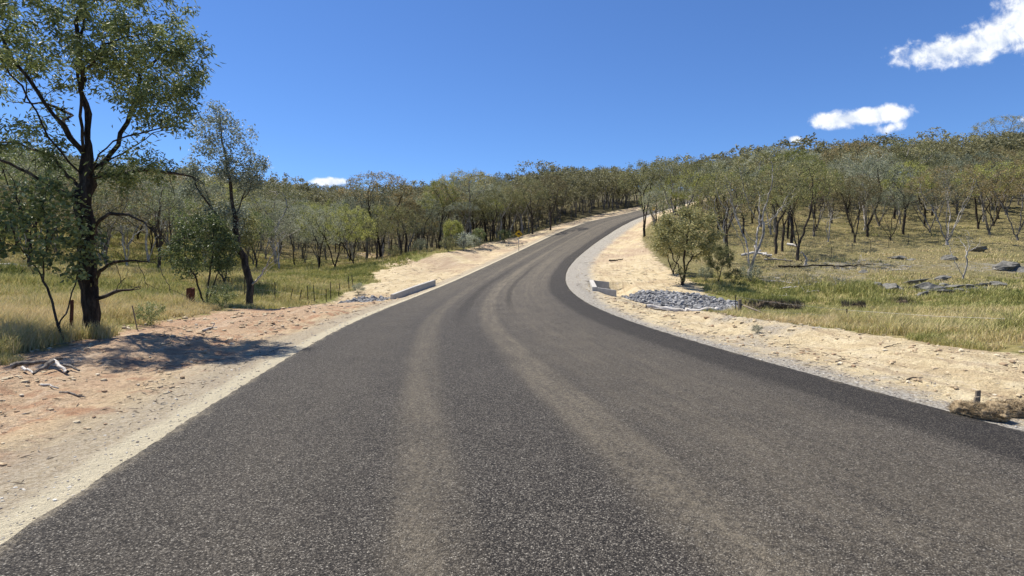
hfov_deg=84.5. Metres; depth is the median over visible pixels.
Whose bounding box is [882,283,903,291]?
boulder
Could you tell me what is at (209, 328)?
stick
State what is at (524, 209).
gum tree
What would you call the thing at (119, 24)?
gum tree
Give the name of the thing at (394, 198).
gum tree
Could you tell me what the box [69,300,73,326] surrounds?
stake
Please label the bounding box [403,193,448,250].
gum tree
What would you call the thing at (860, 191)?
gum tree
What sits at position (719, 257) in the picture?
young gum tree
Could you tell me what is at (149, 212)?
gum tree
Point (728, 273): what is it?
shrub
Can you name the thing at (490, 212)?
gum tree
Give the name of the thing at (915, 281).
boulder
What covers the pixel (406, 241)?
gum tree
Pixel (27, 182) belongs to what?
gum tree
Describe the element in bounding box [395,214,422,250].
gum tree
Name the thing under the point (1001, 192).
gum tree
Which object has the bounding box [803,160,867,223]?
gum tree
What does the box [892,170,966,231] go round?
gum tree
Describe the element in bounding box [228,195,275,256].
gum tree
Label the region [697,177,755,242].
gum tree
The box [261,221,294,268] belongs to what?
dead tree
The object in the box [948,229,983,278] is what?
dead tree
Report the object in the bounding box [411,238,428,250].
shrub
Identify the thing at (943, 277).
boulder
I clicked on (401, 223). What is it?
gum tree
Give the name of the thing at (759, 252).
fallen log
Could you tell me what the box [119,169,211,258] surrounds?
gum tree
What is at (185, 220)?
gum tree
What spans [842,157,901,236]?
gum tree
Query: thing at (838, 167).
gum tree
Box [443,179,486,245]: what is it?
gum tree
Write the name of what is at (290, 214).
gum tree
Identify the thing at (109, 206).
gum tree
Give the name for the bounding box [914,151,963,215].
gum tree
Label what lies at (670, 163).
gum tree
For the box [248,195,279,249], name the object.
gum tree
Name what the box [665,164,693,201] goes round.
gum tree
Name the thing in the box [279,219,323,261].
gum tree
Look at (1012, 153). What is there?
gum tree
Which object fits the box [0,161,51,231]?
gum tree
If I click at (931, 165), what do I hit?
gum tree
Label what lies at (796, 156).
gum tree
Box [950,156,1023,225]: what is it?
gum tree
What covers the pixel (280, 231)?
gum tree
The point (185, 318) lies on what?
earth clods
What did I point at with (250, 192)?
gum tree
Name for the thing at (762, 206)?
gum tree
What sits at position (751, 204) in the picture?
gum tree
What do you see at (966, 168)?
gum tree
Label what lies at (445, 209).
gum tree
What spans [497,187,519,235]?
gum tree
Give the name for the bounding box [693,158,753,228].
gum tree
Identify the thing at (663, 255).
young gum tree
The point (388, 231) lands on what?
gum tree
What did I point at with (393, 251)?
shrub
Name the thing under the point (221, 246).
young gum tree
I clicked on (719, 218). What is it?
gum tree
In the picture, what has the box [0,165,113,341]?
gum sapling
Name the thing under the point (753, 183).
gum tree
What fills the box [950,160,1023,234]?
gum tree
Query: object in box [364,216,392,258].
gum tree
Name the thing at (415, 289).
culvert headwall
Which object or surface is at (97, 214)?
gum tree
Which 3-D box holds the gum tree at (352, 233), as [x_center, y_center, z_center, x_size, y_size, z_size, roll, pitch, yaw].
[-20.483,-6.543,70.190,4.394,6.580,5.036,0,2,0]
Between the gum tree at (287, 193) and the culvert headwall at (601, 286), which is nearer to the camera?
the culvert headwall at (601, 286)
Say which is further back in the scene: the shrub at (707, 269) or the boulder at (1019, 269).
the boulder at (1019, 269)
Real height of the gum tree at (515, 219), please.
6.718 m
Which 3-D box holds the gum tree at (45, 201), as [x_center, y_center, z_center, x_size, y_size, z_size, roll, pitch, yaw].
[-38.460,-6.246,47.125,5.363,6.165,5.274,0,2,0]
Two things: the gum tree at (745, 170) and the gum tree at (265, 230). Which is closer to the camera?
the gum tree at (265, 230)
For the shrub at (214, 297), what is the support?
on the ground at (628, 248)
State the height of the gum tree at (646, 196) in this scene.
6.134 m
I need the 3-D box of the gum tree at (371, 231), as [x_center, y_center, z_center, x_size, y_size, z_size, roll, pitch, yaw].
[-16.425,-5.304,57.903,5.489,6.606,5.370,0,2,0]
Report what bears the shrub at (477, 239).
on the ground at (628, 248)
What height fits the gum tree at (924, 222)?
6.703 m
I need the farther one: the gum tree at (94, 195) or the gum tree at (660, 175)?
the gum tree at (660, 175)
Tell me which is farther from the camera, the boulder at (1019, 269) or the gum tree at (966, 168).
the gum tree at (966, 168)
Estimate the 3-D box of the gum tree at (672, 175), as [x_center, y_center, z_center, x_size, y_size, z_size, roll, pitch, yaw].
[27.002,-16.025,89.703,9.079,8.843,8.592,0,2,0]
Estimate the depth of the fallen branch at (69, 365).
7.94 m
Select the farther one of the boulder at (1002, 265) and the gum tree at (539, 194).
the gum tree at (539, 194)
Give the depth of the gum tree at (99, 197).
39.79 m
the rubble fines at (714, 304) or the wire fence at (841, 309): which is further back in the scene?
the rubble fines at (714, 304)
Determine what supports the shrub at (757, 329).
on the ground at (628, 248)
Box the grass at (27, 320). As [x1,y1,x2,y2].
[0,201,1023,364]
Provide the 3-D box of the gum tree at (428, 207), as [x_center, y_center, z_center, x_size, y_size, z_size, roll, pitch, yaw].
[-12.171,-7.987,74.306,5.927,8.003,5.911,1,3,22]
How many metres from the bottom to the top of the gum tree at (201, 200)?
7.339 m
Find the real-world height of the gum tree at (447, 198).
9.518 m
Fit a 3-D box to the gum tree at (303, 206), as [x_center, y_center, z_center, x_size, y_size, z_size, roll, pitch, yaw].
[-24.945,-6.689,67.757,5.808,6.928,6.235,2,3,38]
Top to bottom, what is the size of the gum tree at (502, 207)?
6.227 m
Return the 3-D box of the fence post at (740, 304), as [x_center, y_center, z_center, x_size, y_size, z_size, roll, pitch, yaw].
[9.324,0.990,21.394,0.143,1.068,1.630,-2,3,-34]
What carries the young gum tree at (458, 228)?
on the ground at (628, 248)
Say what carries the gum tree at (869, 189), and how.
on the ground at (628, 248)
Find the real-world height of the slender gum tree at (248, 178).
9.163 m
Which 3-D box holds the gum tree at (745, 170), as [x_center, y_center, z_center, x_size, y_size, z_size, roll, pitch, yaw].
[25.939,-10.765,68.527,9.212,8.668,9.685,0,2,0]
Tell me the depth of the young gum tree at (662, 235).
34.72 m
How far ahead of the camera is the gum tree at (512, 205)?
83.87 m
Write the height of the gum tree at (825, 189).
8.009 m
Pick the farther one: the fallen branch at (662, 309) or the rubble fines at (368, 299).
the rubble fines at (368, 299)
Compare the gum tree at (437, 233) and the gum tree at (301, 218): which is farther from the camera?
the gum tree at (437, 233)
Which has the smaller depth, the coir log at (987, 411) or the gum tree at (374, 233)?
the coir log at (987, 411)
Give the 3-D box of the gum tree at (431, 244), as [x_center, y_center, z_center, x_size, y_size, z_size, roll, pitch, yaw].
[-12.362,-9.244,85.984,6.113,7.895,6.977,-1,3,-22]
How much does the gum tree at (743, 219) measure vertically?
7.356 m
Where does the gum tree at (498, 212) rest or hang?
on the ground at (628, 248)
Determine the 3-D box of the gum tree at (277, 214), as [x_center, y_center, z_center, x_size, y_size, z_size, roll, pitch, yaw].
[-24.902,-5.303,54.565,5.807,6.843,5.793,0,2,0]
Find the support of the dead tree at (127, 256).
on the ground at (628, 248)
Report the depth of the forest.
107.71 m
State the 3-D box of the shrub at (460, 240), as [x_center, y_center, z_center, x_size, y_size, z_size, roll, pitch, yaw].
[-5.598,-5.205,64.905,2.619,2.765,2.428,-1,3,-30]
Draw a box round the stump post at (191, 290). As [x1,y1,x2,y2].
[186,287,194,303]
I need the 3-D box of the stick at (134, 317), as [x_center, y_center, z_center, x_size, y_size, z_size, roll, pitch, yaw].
[-9.090,0.865,13.617,0.186,0.883,0.028,0,2,0]
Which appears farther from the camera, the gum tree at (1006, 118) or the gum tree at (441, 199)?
the gum tree at (1006, 118)
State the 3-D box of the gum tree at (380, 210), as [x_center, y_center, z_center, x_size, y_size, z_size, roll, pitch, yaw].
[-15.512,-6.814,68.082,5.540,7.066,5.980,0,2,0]
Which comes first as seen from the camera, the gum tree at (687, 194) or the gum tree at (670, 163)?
the gum tree at (670, 163)
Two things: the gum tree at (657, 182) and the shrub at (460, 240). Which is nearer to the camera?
the shrub at (460, 240)
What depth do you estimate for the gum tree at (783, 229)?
51.76 m
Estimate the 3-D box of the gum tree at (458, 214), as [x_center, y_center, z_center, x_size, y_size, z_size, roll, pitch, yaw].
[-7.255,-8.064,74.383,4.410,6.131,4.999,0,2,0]
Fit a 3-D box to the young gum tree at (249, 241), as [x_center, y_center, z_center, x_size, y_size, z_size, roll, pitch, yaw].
[-16.964,-2.701,33.042,4.286,5.873,4.378,0,2,0]
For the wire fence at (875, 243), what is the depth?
51.81 m
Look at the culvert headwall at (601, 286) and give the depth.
31.90 m
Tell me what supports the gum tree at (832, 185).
on the ground at (628, 248)
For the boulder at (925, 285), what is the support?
on the ground at (628, 248)
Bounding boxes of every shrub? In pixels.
[134,301,166,325]
[202,282,238,309]
[352,283,364,294]
[386,243,400,256]
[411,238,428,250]
[438,235,457,251]
[452,231,474,249]
[466,235,482,248]
[496,229,511,241]
[697,266,713,280]
[721,266,743,283]
[740,262,762,281]
[751,324,762,332]
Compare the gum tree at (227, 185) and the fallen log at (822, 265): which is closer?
the fallen log at (822, 265)
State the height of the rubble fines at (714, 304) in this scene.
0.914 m
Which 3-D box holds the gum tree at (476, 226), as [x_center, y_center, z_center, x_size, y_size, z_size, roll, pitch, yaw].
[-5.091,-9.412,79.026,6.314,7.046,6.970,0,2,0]
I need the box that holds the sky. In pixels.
[0,0,1023,189]
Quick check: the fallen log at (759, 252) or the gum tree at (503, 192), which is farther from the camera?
the gum tree at (503, 192)
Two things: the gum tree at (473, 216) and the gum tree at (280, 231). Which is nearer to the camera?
the gum tree at (280, 231)
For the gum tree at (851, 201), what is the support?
on the ground at (628, 248)
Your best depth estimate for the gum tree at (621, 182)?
70.19 m
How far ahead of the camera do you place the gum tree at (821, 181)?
76.29 m
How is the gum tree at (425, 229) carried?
on the ground at (628, 248)
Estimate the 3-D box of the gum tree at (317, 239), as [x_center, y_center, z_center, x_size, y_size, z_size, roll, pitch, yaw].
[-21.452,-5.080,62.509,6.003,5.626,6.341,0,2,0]
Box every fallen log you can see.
[645,304,719,311]
[741,245,771,255]
[764,255,792,261]
[778,260,873,267]
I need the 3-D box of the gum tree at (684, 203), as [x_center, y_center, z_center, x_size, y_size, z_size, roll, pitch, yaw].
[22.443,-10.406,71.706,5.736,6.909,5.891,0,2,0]
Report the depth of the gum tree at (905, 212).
61.45 m
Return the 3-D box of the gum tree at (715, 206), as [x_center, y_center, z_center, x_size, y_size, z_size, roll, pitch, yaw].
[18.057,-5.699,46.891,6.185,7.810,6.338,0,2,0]
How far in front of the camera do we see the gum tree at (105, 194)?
45.96 m
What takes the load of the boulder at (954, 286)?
on the ground at (628, 248)
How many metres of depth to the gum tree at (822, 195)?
65.84 m
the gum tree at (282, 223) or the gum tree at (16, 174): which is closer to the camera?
the gum tree at (16, 174)
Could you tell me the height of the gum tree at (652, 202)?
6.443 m
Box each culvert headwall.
[390,280,435,299]
[589,280,615,296]
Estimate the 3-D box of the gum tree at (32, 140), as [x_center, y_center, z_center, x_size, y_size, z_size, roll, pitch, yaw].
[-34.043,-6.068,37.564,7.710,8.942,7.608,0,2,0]
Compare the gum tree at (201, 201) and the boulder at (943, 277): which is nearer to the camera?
the boulder at (943, 277)
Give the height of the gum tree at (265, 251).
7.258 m
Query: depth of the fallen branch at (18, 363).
7.99 m
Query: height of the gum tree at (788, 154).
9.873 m
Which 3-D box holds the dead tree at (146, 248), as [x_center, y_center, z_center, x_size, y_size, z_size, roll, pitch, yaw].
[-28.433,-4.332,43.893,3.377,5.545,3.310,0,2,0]
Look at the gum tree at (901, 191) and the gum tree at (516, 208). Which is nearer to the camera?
the gum tree at (901, 191)
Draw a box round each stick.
[40,384,58,388]
[59,391,85,396]
[132,306,137,329]
[203,323,217,330]
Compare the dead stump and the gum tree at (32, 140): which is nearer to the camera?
the gum tree at (32, 140)
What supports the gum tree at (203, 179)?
on the ground at (628, 248)
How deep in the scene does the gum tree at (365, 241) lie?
63.22 m
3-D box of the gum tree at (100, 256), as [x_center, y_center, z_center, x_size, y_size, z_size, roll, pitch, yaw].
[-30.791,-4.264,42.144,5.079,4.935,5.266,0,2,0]
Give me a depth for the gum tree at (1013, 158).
64.40 m
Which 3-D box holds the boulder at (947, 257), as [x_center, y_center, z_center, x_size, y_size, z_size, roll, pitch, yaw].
[35.632,-2.348,45.963,0.801,0.799,1.494,-1,3,-20]
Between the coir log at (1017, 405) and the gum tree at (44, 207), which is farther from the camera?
the gum tree at (44, 207)
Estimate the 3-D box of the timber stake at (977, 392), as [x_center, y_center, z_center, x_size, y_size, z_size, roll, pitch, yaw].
[5.105,1.291,6.181,0.058,0.347,0.026,0,2,0]
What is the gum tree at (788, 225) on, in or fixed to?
on the ground at (628, 248)
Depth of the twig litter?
11.62 m
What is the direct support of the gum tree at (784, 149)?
on the ground at (628, 248)
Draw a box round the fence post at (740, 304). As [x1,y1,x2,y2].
[738,299,760,312]
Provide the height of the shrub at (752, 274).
1.749 m
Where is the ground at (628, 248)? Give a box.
[0,176,1023,544]
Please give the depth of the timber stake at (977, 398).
6.04 m
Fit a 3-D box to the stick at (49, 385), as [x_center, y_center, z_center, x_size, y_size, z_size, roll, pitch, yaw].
[-5.725,1.217,6.981,0.263,0.062,0.058,1,3,13]
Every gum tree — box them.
[0,0,225,329]
[0,128,73,250]
[0,144,109,252]
[0,145,78,267]
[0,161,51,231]
[0,169,53,238]
[0,173,45,242]
[0,192,63,255]
[4,179,93,243]
[11,179,74,238]
[34,179,124,230]
[51,170,158,263]
[52,169,108,224]
[55,199,137,259]
[60,178,127,218]
[70,168,146,249]
[92,178,163,248]
[95,166,173,239]
[100,190,130,242]
[112,176,177,253]
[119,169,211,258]
[124,187,197,264]
[126,180,186,267]
[129,193,181,248]
[137,201,175,244]
[157,210,246,302]
[161,182,248,263]
[164,177,246,209]
[165,172,226,200]
[170,203,214,257]
[171,98,298,305]
[180,190,226,249]
[184,192,263,282]
[202,211,260,257]
[215,182,278,221]
[223,199,284,263]
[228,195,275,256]
[233,181,311,262]
[244,210,275,267]
[245,196,305,258]
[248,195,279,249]
[266,206,296,252]
[273,210,287,255]
[276,201,307,251]
[277,192,307,243]
[277,216,312,264]
[278,204,326,258]
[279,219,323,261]
[282,202,313,248]
[288,200,319,241]
[292,218,344,263]
[293,206,346,268]
[295,199,369,266]
[300,204,334,250]
[309,209,335,259]
[322,199,372,256]
[325,205,378,264]
[327,217,379,262]
[330,211,358,258]
[331,199,379,259]
[336,170,427,256]
[338,180,395,259]
[357,207,392,257]
[363,202,403,256]
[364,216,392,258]
[371,207,401,254]
[375,205,423,253]
[379,192,417,253]
[379,221,400,255]
[383,190,434,252]
[392,223,411,252]
[393,201,427,251]
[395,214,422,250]
[400,224,418,247]
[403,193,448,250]
[405,200,441,239]
[408,208,443,245]
[409,206,443,247]
[416,186,464,248]
[417,216,438,245]
[418,188,460,235]
[419,177,466,248]
[422,183,471,248]
[423,168,494,244]
[427,223,445,248]
[441,205,472,245]
[442,219,464,248]
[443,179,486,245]
[444,200,480,245]
[445,188,479,243]
[452,199,487,235]
[458,197,492,243]
[463,196,495,234]
[467,181,505,241]
[471,189,500,240]
[472,189,510,241]
[472,206,495,241]
[472,228,486,246]
[474,175,516,237]
[480,212,499,230]
[482,198,504,240]
[487,181,521,238]
[489,187,511,239]
[492,185,528,237]
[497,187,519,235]
[497,195,525,235]
[504,182,542,233]
[507,204,526,232]
[509,190,537,231]
[515,178,551,233]
[522,191,542,231]
[531,174,567,229]
[617,160,672,236]
[638,181,672,224]
[638,185,672,224]
[639,155,726,238]
[640,158,686,217]
[640,188,672,238]
[648,204,729,284]
[654,161,703,206]
[656,224,691,273]
[658,169,722,221]
[659,163,689,214]
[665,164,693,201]
[667,180,710,220]
[669,179,700,223]
[683,162,723,211]
[684,159,713,208]
[688,165,766,231]
[688,171,746,230]
[691,174,770,258]
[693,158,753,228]
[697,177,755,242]
[702,242,737,281]
[708,149,803,277]
[725,175,767,236]
[735,168,809,254]
[736,158,783,227]
[739,165,769,222]
[744,144,823,231]
[744,168,796,234]
[757,146,828,242]
[758,158,844,260]
[758,176,814,251]
[767,151,813,170]
[768,186,809,238]
[779,159,807,207]
[791,173,852,230]
[799,165,840,211]
[799,165,844,236]
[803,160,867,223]
[807,169,849,214]
[816,141,886,210]
[823,178,874,232]
[825,147,901,230]
[825,173,884,242]
[837,170,885,219]
[841,158,923,225]
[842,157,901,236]
[860,134,941,214]
[864,189,916,240]
[876,153,928,218]
[880,159,937,234]
[886,173,914,223]
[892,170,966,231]
[903,163,988,244]
[906,176,950,226]
[909,160,969,220]
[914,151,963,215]
[944,150,1015,228]
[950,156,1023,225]
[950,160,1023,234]
[963,146,1023,218]
[965,168,1011,221]
[968,114,1023,138]
[975,167,1023,240]
[998,157,1023,196]
[1001,148,1023,185]
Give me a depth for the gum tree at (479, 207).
75.18 m
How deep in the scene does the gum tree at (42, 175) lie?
41.38 m
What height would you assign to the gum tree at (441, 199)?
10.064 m
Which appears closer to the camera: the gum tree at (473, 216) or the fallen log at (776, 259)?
the fallen log at (776, 259)
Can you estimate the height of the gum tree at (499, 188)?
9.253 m
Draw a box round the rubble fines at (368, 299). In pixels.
[338,296,389,303]
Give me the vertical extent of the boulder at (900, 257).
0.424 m
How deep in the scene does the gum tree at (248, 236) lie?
51.31 m
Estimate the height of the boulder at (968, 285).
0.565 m
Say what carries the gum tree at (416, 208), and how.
on the ground at (628, 248)
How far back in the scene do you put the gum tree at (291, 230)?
59.59 m
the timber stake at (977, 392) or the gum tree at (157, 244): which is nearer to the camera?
the timber stake at (977, 392)
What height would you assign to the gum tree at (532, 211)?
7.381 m
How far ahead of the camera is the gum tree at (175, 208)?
41.47 m
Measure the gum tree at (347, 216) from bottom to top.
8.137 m
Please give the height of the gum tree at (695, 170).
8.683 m
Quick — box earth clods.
[0,253,1023,477]
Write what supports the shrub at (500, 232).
on the ground at (628, 248)
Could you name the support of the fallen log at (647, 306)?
on the ground at (628, 248)
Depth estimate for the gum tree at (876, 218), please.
68.85 m
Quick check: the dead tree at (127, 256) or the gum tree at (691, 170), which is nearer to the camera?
the dead tree at (127, 256)
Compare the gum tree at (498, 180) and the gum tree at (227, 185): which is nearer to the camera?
the gum tree at (227, 185)
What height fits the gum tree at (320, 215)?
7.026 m
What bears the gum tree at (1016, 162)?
on the ground at (628, 248)
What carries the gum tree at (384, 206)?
on the ground at (628, 248)
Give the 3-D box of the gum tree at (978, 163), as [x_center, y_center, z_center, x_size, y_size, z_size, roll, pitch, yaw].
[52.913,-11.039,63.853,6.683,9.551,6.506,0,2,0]
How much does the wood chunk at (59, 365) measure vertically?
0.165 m
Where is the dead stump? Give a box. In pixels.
[800,251,807,265]
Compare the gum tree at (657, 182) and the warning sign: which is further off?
the gum tree at (657, 182)
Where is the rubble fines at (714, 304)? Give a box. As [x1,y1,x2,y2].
[620,290,737,311]
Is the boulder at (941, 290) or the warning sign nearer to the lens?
the boulder at (941, 290)
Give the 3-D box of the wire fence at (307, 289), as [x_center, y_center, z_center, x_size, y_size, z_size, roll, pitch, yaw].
[-11.094,0.153,31.626,2.182,1.687,6.930,2,3,36]
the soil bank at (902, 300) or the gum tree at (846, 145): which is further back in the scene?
the gum tree at (846, 145)
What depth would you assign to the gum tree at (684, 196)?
66.37 m
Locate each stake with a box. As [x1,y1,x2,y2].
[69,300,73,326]
[973,396,979,402]
[975,390,980,401]
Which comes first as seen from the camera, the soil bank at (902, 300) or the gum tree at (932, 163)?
the soil bank at (902, 300)
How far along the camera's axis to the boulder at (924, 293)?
31.92 m
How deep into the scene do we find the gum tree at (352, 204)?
65.25 m
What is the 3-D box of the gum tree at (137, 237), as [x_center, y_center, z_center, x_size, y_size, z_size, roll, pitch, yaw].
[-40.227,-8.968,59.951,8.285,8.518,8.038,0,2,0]
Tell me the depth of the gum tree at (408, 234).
79.69 m
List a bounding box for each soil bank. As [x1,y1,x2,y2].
[744,296,806,309]
[841,299,866,308]
[885,295,919,303]
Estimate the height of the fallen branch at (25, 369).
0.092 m
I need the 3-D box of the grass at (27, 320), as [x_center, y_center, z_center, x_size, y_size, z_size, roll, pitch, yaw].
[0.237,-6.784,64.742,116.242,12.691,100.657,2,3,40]
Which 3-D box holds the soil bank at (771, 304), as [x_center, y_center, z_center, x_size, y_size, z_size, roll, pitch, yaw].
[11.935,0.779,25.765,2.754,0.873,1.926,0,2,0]
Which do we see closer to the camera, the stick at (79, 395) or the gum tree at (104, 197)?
the stick at (79, 395)
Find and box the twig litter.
[1,231,1023,491]
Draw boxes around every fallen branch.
[10,357,62,368]
[20,366,32,372]
[62,363,79,370]
[654,308,675,311]
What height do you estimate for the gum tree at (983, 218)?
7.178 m
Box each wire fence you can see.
[244,275,352,301]
[735,295,1000,325]
[831,231,931,257]
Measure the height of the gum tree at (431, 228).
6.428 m
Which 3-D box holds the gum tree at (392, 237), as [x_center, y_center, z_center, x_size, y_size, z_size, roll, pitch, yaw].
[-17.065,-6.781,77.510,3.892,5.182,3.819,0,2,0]
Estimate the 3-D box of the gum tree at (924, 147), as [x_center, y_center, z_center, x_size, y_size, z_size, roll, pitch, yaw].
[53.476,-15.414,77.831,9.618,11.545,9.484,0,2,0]
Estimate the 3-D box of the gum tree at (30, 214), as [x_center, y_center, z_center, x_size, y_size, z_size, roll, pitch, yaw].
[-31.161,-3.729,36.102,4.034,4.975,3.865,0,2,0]
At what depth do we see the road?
4.21 m
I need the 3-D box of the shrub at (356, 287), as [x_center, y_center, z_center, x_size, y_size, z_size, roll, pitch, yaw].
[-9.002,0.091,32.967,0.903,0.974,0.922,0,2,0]
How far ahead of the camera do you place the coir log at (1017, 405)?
6.03 m
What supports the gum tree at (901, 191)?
on the ground at (628, 248)
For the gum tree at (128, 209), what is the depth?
51.08 m
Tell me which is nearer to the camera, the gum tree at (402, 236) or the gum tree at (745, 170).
the gum tree at (745, 170)
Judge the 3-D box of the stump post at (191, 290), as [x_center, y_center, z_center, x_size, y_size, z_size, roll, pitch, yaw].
[-11.696,0.506,20.491,0.307,1.052,0.297,1,3,30]
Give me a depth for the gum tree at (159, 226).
59.24 m
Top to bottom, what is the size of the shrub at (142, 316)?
0.816 m
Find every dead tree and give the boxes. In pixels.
[106,207,147,264]
[124,197,167,261]
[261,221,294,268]
[818,204,842,241]
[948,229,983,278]
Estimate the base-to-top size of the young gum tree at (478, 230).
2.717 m
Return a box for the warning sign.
[515,230,521,250]
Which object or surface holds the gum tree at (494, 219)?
on the ground at (628, 248)
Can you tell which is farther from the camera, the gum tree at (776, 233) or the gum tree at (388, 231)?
the gum tree at (388, 231)
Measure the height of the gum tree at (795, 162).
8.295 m
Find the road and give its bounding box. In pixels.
[0,195,1023,575]
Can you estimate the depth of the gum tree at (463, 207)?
70.39 m
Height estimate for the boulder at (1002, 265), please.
1.189 m
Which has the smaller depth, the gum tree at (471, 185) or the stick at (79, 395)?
the stick at (79, 395)
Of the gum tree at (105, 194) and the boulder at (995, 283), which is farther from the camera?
the gum tree at (105, 194)
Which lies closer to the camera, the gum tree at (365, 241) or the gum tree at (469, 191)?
the gum tree at (365, 241)
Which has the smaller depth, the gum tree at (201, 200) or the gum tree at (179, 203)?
the gum tree at (179, 203)
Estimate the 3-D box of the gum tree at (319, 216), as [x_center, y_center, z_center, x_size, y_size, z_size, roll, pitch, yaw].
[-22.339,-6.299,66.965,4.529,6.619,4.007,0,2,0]
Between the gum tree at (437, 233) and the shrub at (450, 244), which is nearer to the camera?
the shrub at (450, 244)
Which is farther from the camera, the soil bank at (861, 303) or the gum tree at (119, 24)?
the soil bank at (861, 303)
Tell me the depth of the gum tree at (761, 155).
39.12 m
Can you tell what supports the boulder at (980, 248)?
on the ground at (628, 248)
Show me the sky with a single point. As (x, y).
(333, 91)
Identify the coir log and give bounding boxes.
[943,399,1015,421]
[984,398,1023,417]
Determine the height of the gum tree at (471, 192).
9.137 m
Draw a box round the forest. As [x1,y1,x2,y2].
[0,127,1023,248]
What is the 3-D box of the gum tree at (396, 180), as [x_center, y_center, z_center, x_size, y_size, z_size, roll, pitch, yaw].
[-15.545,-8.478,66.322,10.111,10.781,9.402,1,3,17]
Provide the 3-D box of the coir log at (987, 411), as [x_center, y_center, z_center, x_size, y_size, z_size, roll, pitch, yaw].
[4.900,1.287,5.898,0.632,0.228,0.408,2,3,35]
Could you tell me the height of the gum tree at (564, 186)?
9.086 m
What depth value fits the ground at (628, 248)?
11.21 m
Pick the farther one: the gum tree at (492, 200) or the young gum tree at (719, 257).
the gum tree at (492, 200)
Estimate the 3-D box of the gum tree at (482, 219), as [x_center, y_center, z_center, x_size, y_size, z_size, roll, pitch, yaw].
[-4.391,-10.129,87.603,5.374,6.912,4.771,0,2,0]
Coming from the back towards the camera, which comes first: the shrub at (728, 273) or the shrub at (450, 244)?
the shrub at (450, 244)
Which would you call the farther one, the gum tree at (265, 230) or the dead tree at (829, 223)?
the dead tree at (829, 223)
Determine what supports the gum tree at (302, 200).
on the ground at (628, 248)
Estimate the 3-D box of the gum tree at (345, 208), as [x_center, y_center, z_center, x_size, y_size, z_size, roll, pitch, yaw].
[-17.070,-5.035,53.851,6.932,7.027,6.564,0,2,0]
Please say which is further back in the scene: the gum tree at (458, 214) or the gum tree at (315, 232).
the gum tree at (458, 214)
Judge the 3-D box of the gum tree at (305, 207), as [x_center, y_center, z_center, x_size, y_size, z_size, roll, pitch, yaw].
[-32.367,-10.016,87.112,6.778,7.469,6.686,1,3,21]
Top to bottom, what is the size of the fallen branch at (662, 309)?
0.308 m
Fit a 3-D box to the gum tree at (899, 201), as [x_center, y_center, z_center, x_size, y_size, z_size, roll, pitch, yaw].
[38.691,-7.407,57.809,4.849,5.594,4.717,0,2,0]
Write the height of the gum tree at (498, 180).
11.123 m
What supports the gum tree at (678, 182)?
on the ground at (628, 248)
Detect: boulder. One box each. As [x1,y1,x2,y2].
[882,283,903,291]
[887,255,906,259]
[901,278,928,283]
[913,282,945,291]
[915,291,928,295]
[929,289,954,293]
[931,275,951,280]
[940,254,957,260]
[945,285,965,287]
[966,284,978,288]
[967,246,987,251]
[973,283,989,285]
[989,281,1007,286]
[990,260,1020,270]
[1010,266,1023,272]
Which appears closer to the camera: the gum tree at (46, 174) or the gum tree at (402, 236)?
the gum tree at (46, 174)
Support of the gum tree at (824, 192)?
on the ground at (628, 248)
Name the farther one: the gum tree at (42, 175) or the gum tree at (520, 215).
the gum tree at (520, 215)
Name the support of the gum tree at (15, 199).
on the ground at (628, 248)
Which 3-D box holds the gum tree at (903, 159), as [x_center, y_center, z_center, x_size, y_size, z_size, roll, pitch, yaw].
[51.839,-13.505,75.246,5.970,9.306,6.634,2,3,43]
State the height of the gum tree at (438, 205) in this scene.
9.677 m
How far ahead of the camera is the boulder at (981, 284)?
34.20 m

